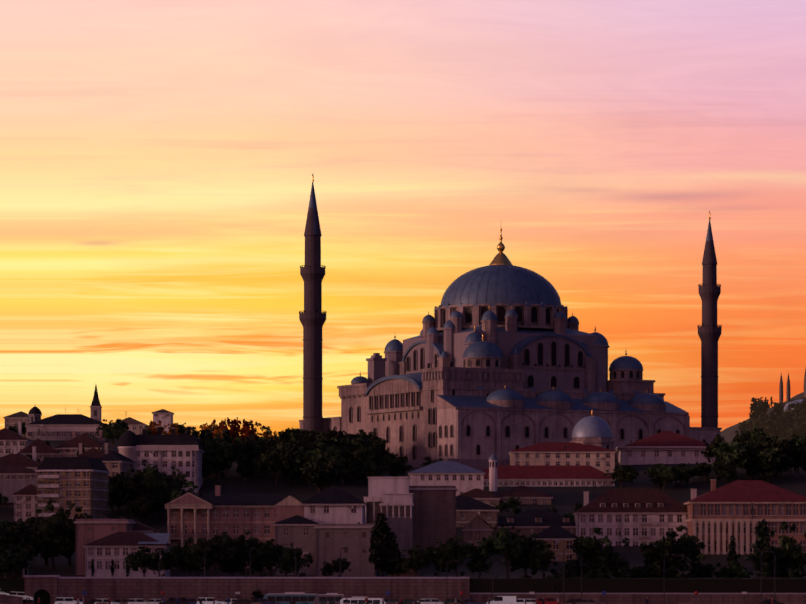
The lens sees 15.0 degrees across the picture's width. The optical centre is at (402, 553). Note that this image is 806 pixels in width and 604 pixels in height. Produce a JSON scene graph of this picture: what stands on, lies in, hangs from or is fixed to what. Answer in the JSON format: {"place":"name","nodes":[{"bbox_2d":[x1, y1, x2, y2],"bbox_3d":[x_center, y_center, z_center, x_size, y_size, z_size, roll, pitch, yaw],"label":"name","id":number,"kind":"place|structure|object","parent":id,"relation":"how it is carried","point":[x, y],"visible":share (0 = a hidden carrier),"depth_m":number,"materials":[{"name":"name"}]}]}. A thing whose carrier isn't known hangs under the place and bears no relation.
{"place":"outdoors","nodes":[
{"label":"outdoors","id":0,"kind":"place"},
{"bbox_2d":[0,577,23,603],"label":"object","id":1,"kind":"structure","parent":0,"point":[7,599],"depth_m":504.00,"materials":[{"name":"concrete"}]},
{"bbox_2d":[0,392,805,603],"bbox_3d":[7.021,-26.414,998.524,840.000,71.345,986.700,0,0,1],"label":"hill terrain","id":2,"kind":"structure","parent":0,"point":[566,498],"depth_m":565.53,"materials":[{"name":"green plant"}]},
{"bbox_2d":[3,411,28,437],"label":"house","id":3,"kind":"structure","parent":2,"relation":"on","point":[12,419],"depth_m":899.47,"materials":[{"name":"beige paint"}]},
{"bbox_2d":[0,544,32,591],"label":"round tree","id":4,"kind":"object","parent":2,"relation":"on","point":[12,562],"visible":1,"depth_m":505.15,"materials":[{"name":"green plant"}]},
{"bbox_2d":[0,421,32,457],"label":"white house","id":5,"kind":"structure","parent":2,"relation":"on","point":[9,439],"depth_m":707.11,"materials":[{"name":"paint"}]},
{"bbox_2d":[0,466,36,502],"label":"white wall house","id":6,"kind":"structure","parent":2,"relation":"on","point":[13,479],"depth_m":633.67,"materials":[{"name":"grey paint"}]},
{"bbox_2d":[0,517,37,553],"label":"round tree","id":7,"kind":"object","parent":2,"relation":"on","point":[12,534],"visible":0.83,"depth_m":547.14,"materials":[{"name":"green plant"}]},
{"bbox_2d":[0,446,40,469],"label":"house","id":8,"kind":"structure","parent":2,"relation":"on","point":[15,458],"depth_m":665.33,"materials":[{"name":"white paint"}]},
{"bbox_2d":[12,484,36,520],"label":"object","id":9,"kind":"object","parent":2,"relation":"on","point":[25,502],"visible":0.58,"depth_m":617.60,"materials":[{"name":"white paint"}]},
{"bbox_2d":[21,504,54,564],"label":"tall tree","id":10,"kind":"object","parent":2,"relation":"on","point":[29,533],"visible":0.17,"depth_m":555.83,"materials":[{"name":"green plant"}]},
{"bbox_2d":[18,439,58,460],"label":"house","id":11,"kind":"structure","parent":2,"relation":"on","point":[43,450],"depth_m":693.22,"materials":[{"name":"red tile"}]},
{"bbox_2d":[28,498,75,569],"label":"tall tree","id":12,"kind":"object","parent":2,"relation":"on","point":[54,540],"visible":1,"depth_m":548.38,"materials":[{"name":"green plant"}]},
{"bbox_2d":[26,385,106,440],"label":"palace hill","id":13,"kind":"structure","parent":2,"relation":"on","point":[59,427],"depth_m":812.15,"materials":[{"name":"grey paint"}]},
{"bbox_2d":[42,500,92,565],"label":"tall tree","id":14,"kind":"object","parent":2,"relation":"on","point":[71,534],"visible":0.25,"depth_m":555.09,"materials":[{"name":"green plant"}]},
{"bbox_2d":[35,457,109,521],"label":"apartment building","id":15,"kind":"structure","parent":2,"relation":"on","point":[78,481],"depth_m":607.53,"materials":[{"name":"paint"}]},
{"bbox_2d":[54,430,118,456],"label":"house","id":16,"kind":"structure","parent":2,"relation":"on","point":[69,448],"depth_m":709.91,"materials":[{"name":"red tile"}]},
{"bbox_2d":[77,442,107,457],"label":"house","id":17,"kind":"structure","parent":2,"relation":"on","point":[93,452],"depth_m":674.06,"materials":[{"name":"beige paint"}]},
{"bbox_2d":[74,511,135,574],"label":"pink block","id":18,"kind":"structure","parent":2,"relation":"on","point":[89,530],"depth_m":541.10,"materials":[{"name":"paint"}]},
{"bbox_2d":[98,452,134,479],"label":"house","id":19,"kind":"structure","parent":2,"relation":"on","point":[115,463],"depth_m":641.69,"materials":[{"name":"beige paint"}]},
{"bbox_2d":[108,475,127,513],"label":"round tree","id":20,"kind":"object","parent":2,"relation":"on","point":[114,498],"visible":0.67,"depth_m":627.57,"materials":[{"name":"green plant"}]},
{"bbox_2d":[108,471,128,511],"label":"wide tree","id":21,"kind":"object","parent":2,"relation":"on","point":[119,479],"visible":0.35,"depth_m":629.51,"materials":[{"name":"green plant"}]},
{"bbox_2d":[84,532,172,576],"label":"arcade house","id":22,"kind":"structure","parent":2,"relation":"on","point":[116,547],"depth_m":528.06,"materials":[{"name":"white paint"}]},
{"bbox_2d":[114,417,149,434],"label":"house","id":23,"kind":"structure","parent":2,"relation":"on","point":[135,426],"depth_m":893.85,"materials":[{"name":"beige paint"}]},
{"bbox_2d":[124,546,160,576],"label":"round tree","id":24,"kind":"object","parent":2,"relation":"on","point":[140,559],"visible":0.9,"depth_m":512.96,"materials":[{"name":"green plant"}]},
{"bbox_2d":[132,521,158,532],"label":"roof","id":25,"kind":"structure","parent":2,"relation":"on","point":[140,527],"depth_m":549.69,"materials":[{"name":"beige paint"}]},
{"bbox_2d":[127,463,171,513],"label":"tall tree","id":26,"kind":"object","parent":2,"relation":"on","point":[151,468],"visible":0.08,"depth_m":627.85,"materials":[{"name":"green plant"}]},
{"bbox_2d":[133,474,175,522],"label":"round tree","id":27,"kind":"object","parent":2,"relation":"on","point":[150,488],"visible":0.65,"depth_m":614.71,"materials":[{"name":"green plant"}]},
{"bbox_2d":[118,426,204,492],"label":"white town house","id":28,"kind":"structure","parent":2,"relation":"on","point":[182,453],"depth_m":653.05,"materials":[{"name":"paint"}]},
{"bbox_2d":[151,409,174,432],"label":"house","id":29,"kind":"structure","parent":2,"relation":"on","point":[164,417],"depth_m":893.49,"materials":[{"name":"white paint"}]},
{"bbox_2d":[155,472,179,517],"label":"tall tree","id":30,"kind":"object","parent":2,"relation":"on","point":[168,489],"visible":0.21,"depth_m":621.82,"materials":[{"name":"green plant"}]},
{"bbox_2d":[152,543,190,576],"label":"wide tree","id":31,"kind":"object","parent":2,"relation":"on","point":[172,556],"visible":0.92,"depth_m":511.23,"materials":[{"name":"green plant"}]},
{"bbox_2d":[168,465,186,494],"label":"tall tree","id":32,"kind":"object","parent":2,"relation":"on","point":[177,478],"visible":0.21,"depth_m":640.64,"materials":[{"name":"green plant"}]},
{"bbox_2d":[184,427,232,455],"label":"wide tree","id":33,"kind":"object","parent":2,"relation":"on","point":[204,436],"visible":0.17,"depth_m":673.25,"materials":[{"name":"green plant"}]},
{"bbox_2d":[174,532,248,576],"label":"wide tree","id":34,"kind":"object","parent":2,"relation":"on","point":[219,550],"visible":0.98,"depth_m":511.70,"materials":[{"name":"green plant"}]},
{"bbox_2d":[203,441,236,479],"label":"tall tree","id":35,"kind":"object","parent":2,"relation":"on","point":[223,451],"visible":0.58,"depth_m":668.98,"materials":[{"name":"green plant"}]},
{"bbox_2d":[164,486,303,568],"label":"classical hall","id":36,"kind":"structure","parent":2,"relation":"on","point":[195,517],"depth_m":552.59,"materials":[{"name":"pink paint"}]},
{"bbox_2d":[221,417,250,461],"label":"autumn tree","id":37,"kind":"object","parent":2,"relation":"on","point":[234,425],"visible":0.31,"depth_m":706.27,"materials":[{"name":"orange plant"}]},
{"bbox_2d":[224,437,265,477],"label":"wide tree","id":38,"kind":"object","parent":2,"relation":"on","point":[237,442],"visible":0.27,"depth_m":673.03,"materials":[{"name":"green plant"}]},
{"bbox_2d":[229,530,263,576],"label":"round tree","id":39,"kind":"object","parent":2,"relation":"on","point":[244,555],"visible":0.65,"depth_m":515.81,"materials":[{"name":"green plant"}]},
{"bbox_2d":[233,420,266,443],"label":"autumn tree","id":40,"kind":"object","parent":2,"relation":"on","point":[251,432],"visible":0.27,"depth_m":704.21,"materials":[{"name":"orange plant"}]},
{"bbox_2d":[249,426,282,476],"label":"tall tree","id":41,"kind":"object","parent":2,"relation":"on","point":[260,441],"visible":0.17,"depth_m":675.25,"materials":[{"name":"green plant"}]},
{"bbox_2d":[246,538,292,576],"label":"wide tree","id":42,"kind":"object","parent":2,"relation":"on","point":[269,563],"visible":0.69,"depth_m":519.87,"materials":[{"name":"green plant"}]},
{"bbox_2d":[252,445,298,488],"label":"wide tree","id":43,"kind":"object","parent":2,"relation":"on","point":[275,460],"visible":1,"depth_m":655.81,"materials":[{"name":"green plant"}]},
{"bbox_2d":[264,429,304,448],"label":"round tree","id":44,"kind":"object","parent":2,"relation":"on","point":[284,441],"visible":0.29,"depth_m":674.70,"materials":[{"name":"green plant"}]},
{"bbox_2d":[276,552,300,576],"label":"round tree","id":45,"kind":"object","parent":2,"relation":"on","point":[286,565],"visible":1,"depth_m":511.49,"materials":[{"name":"green plant"}]},
{"bbox_2d":[273,515,318,574],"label":"building","id":46,"kind":"structure","parent":2,"relation":"on","point":[298,531],"depth_m":540.31,"materials":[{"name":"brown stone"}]},
{"bbox_2d":[282,547,314,576],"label":"tall tree","id":47,"kind":"object","parent":2,"relation":"on","point":[300,561],"visible":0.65,"depth_m":522.78,"materials":[{"name":"green plant"}]},
{"bbox_2d":[299,174,326,431],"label":"minaret","id":48,"kind":"object","parent":2,"relation":"on","point":[312,317],"visible":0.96,"depth_m":752.54,"materials":[{"name":"stone"}]},
{"bbox_2d":[300,451,337,492],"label":"tall tree","id":49,"kind":"object","parent":2,"relation":"on","point":[322,476],"visible":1,"depth_m":643.15,"materials":[{"name":"green plant"}]},
{"bbox_2d":[293,439,345,489],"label":"round tree","id":50,"kind":"object","parent":2,"relation":"on","point":[302,456],"visible":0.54,"depth_m":653.90,"materials":[{"name":"green plant"}]},
{"bbox_2d":[300,477,366,523],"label":"white pavilion","id":51,"kind":"structure","parent":2,"relation":"on","point":[333,505],"depth_m":544.22,"materials":[{"name":"paint"}]},
{"bbox_2d":[331,558,350,576],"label":"tall tree","id":52,"kind":"object","parent":2,"relation":"on","point":[345,564],"visible":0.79,"depth_m":518.33,"materials":[{"name":"green plant"}]},
{"bbox_2d":[314,522,376,576],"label":"stone block","id":53,"kind":"structure","parent":2,"relation":"on","point":[332,540],"depth_m":538.13,"materials":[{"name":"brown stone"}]},
{"bbox_2d":[346,432,382,461],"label":"round tree","id":54,"kind":"object","parent":2,"relation":"on","point":[365,443],"visible":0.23,"depth_m":677.55,"materials":[{"name":"green plant"}]},
{"bbox_2d":[361,453,382,482],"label":"tall tree","id":55,"kind":"object","parent":2,"relation":"on","point":[371,469],"visible":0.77,"depth_m":657.44,"materials":[{"name":"green plant"}]},
{"bbox_2d":[368,513,390,576],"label":"conifer tree","id":56,"kind":"object","parent":2,"relation":"on","point":[379,542],"visible":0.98,"depth_m":517.08,"materials":[{"name":"green plant"}]},
{"bbox_2d":[364,477,410,523],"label":"building","id":57,"kind":"structure","parent":2,"relation":"on","point":[378,487],"depth_m":568.44,"materials":[{"name":"white paint"}]},
{"bbox_2d":[384,532,401,576],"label":"conifer tree","id":58,"kind":"object","parent":2,"relation":"on","point":[393,556],"visible":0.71,"depth_m":517.08,"materials":[{"name":"green plant"}]},
{"bbox_2d":[379,493,413,557],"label":"loggia left of houses","id":59,"kind":"object","parent":2,"relation":"on","point":[396,509],"visible":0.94,"depth_m":557.97,"materials":[{"name":"white paint"}]},
{"bbox_2d":[384,453,411,476],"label":"round tree","id":60,"kind":"object","parent":2,"relation":"on","point":[395,467],"visible":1,"depth_m":670.05,"materials":[{"name":"green plant"}]},
{"bbox_2d":[398,544,432,576],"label":"round tree","id":61,"kind":"object","parent":2,"relation":"on","point":[417,559],"visible":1,"depth_m":514.12,"materials":[{"name":"green plant"}]},
{"bbox_2d":[57,577,805,603],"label":"retaining wall","id":62,"kind":"structure","parent":2,"relation":"on","point":[222,589],"depth_m":505.16,"materials":[{"name":"grey stone"}]},
{"bbox_2d":[409,486,457,549],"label":"building","id":63,"kind":"structure","parent":2,"relation":"on","point":[434,514],"depth_m":571.80,"materials":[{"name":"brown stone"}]},
{"bbox_2d":[424,540,450,576],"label":"round tree","id":64,"kind":"object","parent":2,"relation":"on","point":[431,549],"visible":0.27,"depth_m":515.91,"materials":[{"name":"green plant"}]},
{"bbox_2d":[408,461,485,495],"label":"building","id":65,"kind":"structure","parent":2,"relation":"on","point":[462,478],"depth_m":631.80,"materials":[{"name":"white paint"}]},
{"bbox_2d":[434,537,477,576],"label":"round tree","id":66,"kind":"object","parent":2,"relation":"on","point":[449,553],"visible":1,"depth_m":511.42,"materials":[{"name":"green plant"}]},
{"bbox_2d":[456,496,499,527],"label":"brown house","id":67,"kind":"structure","parent":2,"relation":"on","point":[468,509],"depth_m":601.68,"materials":[{"name":"stone"}]},
{"bbox_2d":[462,516,493,545],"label":"house","id":68,"kind":"structure","parent":2,"relation":"on","point":[476,529],"depth_m":581.63,"materials":[{"name":"beige paint"}]},
{"bbox_2d":[456,488,499,506],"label":"brown house","id":69,"kind":"structure","parent":2,"relation":"on","point":[483,496],"depth_m":627.80,"materials":[{"name":"brown tile"}]},
{"bbox_2d":[464,541,493,577],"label":"tall tree","id":70,"kind":"object","parent":2,"relation":"on","point":[480,565],"visible":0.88,"depth_m":513.06,"materials":[{"name":"green plant"}]},
{"bbox_2d":[489,453,497,490],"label":"lantern turret","id":71,"kind":"object","parent":2,"relation":"on","point":[493,459],"visible":0.94,"depth_m":650.77,"materials":[{"name":"white paint"}]},
{"bbox_2d":[476,527,530,577],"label":"wide tree","id":72,"kind":"object","parent":2,"relation":"on","point":[501,543],"visible":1,"depth_m":512.88,"materials":[{"name":"green plant"}]},
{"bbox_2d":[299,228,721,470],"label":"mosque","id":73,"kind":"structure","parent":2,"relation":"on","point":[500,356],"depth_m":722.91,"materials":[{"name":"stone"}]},
{"bbox_2d":[496,480,552,504],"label":"brown house","id":74,"kind":"structure","parent":2,"relation":"on","point":[526,495],"depth_m":631.80,"materials":[{"name":"brown tile"}]},
{"bbox_2d":[504,533,554,574],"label":"round tree","id":75,"kind":"object","parent":2,"relation":"on","point":[525,563],"visible":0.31,"depth_m":516.04,"materials":[{"name":"green plant"}]},
{"bbox_2d":[494,501,575,536],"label":"dark roof row","id":76,"kind":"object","parent":2,"relation":"on","point":[527,522],"visible":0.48,"depth_m":592.21,"materials":[{"name":"grey tile"}]},
{"bbox_2d":[529,544,557,577],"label":"round tree","id":77,"kind":"object","parent":2,"relation":"on","point":[539,557],"visible":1,"depth_m":511.78,"materials":[{"name":"green plant"}]},
{"bbox_2d":[482,455,615,486],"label":"building","id":78,"kind":"structure","parent":2,"relation":"on","point":[558,475],"depth_m":659.84,"materials":[{"name":"tile"}]},
{"bbox_2d":[532,523,576,561],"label":"ochre house","id":79,"kind":"structure","parent":2,"relation":"on","point":[559,539],"depth_m":561.34,"materials":[{"name":"paint"}]},
{"bbox_2d":[508,435,616,472],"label":"red roof house","id":80,"kind":"structure","parent":2,"relation":"on","point":[574,453],"depth_m":681.30,"materials":[{"name":"beige paint"}]},
{"bbox_2d":[570,410,614,449],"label":"dome","id":81,"kind":"structure","parent":2,"relation":"on","point":[594,430],"depth_m":687.54,"materials":[{"name":"metal"}]},
{"bbox_2d":[568,527,631,577],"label":"round tree","id":82,"kind":"object","parent":2,"relation":"on","point":[593,553],"visible":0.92,"depth_m":517.44,"materials":[{"name":"green plant"}]},
{"bbox_2d":[604,464,638,488],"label":"wide tree","id":83,"kind":"object","parent":2,"relation":"on","point":[626,473],"visible":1,"depth_m":653.13,"materials":[{"name":"green plant"}]},
{"bbox_2d":[574,489,696,545],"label":"white dormer house","id":84,"kind":"structure","parent":2,"relation":"on","point":[637,517],"depth_m":581.18,"materials":[{"name":"paint"}]},
{"bbox_2d":[614,431,714,464],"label":"red roof pavilion","id":85,"kind":"structure","parent":2,"relation":"on","point":[666,447],"depth_m":695.80,"materials":[{"name":"white paint"}]},
{"bbox_2d":[649,465,680,490],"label":"wide tree","id":86,"kind":"object","parent":2,"relation":"on","point":[666,474],"visible":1,"depth_m":651.94,"materials":[{"name":"green plant"}]},
{"bbox_2d":[639,525,705,577],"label":"round tree","id":87,"kind":"object","parent":2,"relation":"on","point":[654,553],"visible":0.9,"depth_m":517.16,"materials":[{"name":"green plant"}]},
{"bbox_2d":[687,560,715,577],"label":"round tree","id":88,"kind":"object","parent":2,"relation":"on","point":[708,567],"visible":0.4,"depth_m":523.45,"materials":[{"name":"green plant"}]},
{"bbox_2d":[697,211,721,427],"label":"minaret","id":89,"kind":"object","parent":2,"relation":"on","point":[709,332],"visible":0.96,"depth_m":734.76,"materials":[{"name":"stone"}]},
{"bbox_2d":[701,434,724,477],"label":"wide tree","id":90,"kind":"object","parent":2,"relation":"on","point":[718,438],"visible":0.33,"depth_m":670.68,"materials":[{"name":"green plant"}]},
{"bbox_2d":[713,453,738,484],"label":"tall tree","id":91,"kind":"object","parent":2,"relation":"on","point":[725,471],"visible":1,"depth_m":658.88,"materials":[{"name":"green plant"}]},
{"bbox_2d":[711,441,750,482],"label":"tall tree","id":92,"kind":"object","parent":2,"relation":"on","point":[734,450],"visible":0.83,"depth_m":662.62,"materials":[{"name":"green plant"}]},
{"bbox_2d":[711,552,753,577],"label":"round tree","id":93,"kind":"object","parent":2,"relation":"on","point":[734,570],"visible":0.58,"depth_m":518.11,"materials":[{"name":"green plant"}]},
{"bbox_2d":[727,536,737,566],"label":"cypress tree","id":94,"kind":"object","parent":2,"relation":"on","point":[732,545],"visible":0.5,"depth_m":546.27,"materials":[{"name":"green plant"}]},
{"bbox_2d":[683,479,805,554],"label":"building","id":95,"kind":"structure","parent":2,"relation":"on","point":[739,510],"depth_m":568.64,"materials":[{"name":"paint"}]},
{"bbox_2d":[740,441,761,479],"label":"round tree","id":96,"kind":"object","parent":2,"relation":"on","point":[752,449],"visible":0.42,"depth_m":664.25,"materials":[{"name":"green plant"}]},
{"bbox_2d":[750,519,770,576],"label":"cypress tree","id":97,"kind":"object","parent":2,"relation":"on","point":[762,530],"visible":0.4,"depth_m":535.07,"materials":[{"name":"green plant"}]},
{"bbox_2d":[743,418,780,437],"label":"wide tree","id":98,"kind":"object","parent":2,"relation":"on","point":[764,426],"depth_m":999.83,"materials":[{"name":"green plant"}]},
{"bbox_2d":[753,448,785,482],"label":"tall tree","id":99,"kind":"object","parent":2,"relation":"on","point":[768,462],"visible":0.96,"depth_m":661.46,"materials":[{"name":"green plant"}]},
{"bbox_2d":[755,433,794,480],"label":"round tree","id":100,"kind":"object","parent":2,"relation":"on","point":[781,444],"visible":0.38,"depth_m":664.26,"materials":[{"name":"green plant"}]},
{"bbox_2d":[746,521,805,577],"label":"round tree","id":101,"kind":"object","parent":2,"relation":"on","point":[788,558],"visible":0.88,"depth_m":524.05,"materials":[{"name":"green plant"}]},
{"bbox_2d":[779,369,805,404],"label":"hill spires","id":102,"kind":"object","parent":2,"relation":"on","point":[787,392],"depth_m":1068.67,"materials":[{"name":"stone"}]},
{"bbox_2d":[783,433,805,473],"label":"wide tree","id":103,"kind":"object","parent":2,"relation":"on","point":[794,442],"visible":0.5,"depth_m":675.32,"materials":[{"name":"green plant"}]},
{"bbox_2d":[784,418,805,439],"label":"wide tree","id":104,"kind":"object","parent":2,"relation":"on","point":[799,428],"depth_m":955.55,"materials":[{"name":"green plant"}]},
{"bbox_2d":[0,0,805,436],"label":"sky","id":105,"kind":"structure","parent":0,"point":[159,159],"materials":[{"name":"orange"}]},
{"bbox_3d":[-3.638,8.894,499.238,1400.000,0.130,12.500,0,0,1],"label":"quay road","id":106,"kind":"structure","parent":0,"visible":0},
{"bbox_2d":[23,575,59,603],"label":"gateway","id":107,"kind":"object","parent":106,"relation":"on","point":[33,584],"depth_m":505.69,"materials":[{"name":"beige stone"}]},
{"bbox_2d":[263,592,317,603],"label":"bus","id":108,"kind":"object","parent":106,"relation":"on","point":[294,598],"visible":0.96,"depth_m":500.55,"materials":[{"name":"paint"}]},
{"bbox_2d":[313,593,345,603],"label":"van","id":109,"kind":"object","parent":106,"relation":"on","point":[332,598],"visible":0.88,"depth_m":500.07,"materials":[{"name":"grey paint"}]},
{"bbox_2d":[340,596,385,603],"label":"white coach","id":110,"kind":"object","parent":106,"relation":"on","point":[357,600],"visible":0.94,"depth_m":497.96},
{"bbox_2d":[486,596,516,603],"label":"white van","id":111,"kind":"object","parent":106,"relation":"on","point":[504,600],"visible":1,"depth_m":497.67,"materials":[{"name":"paint"}]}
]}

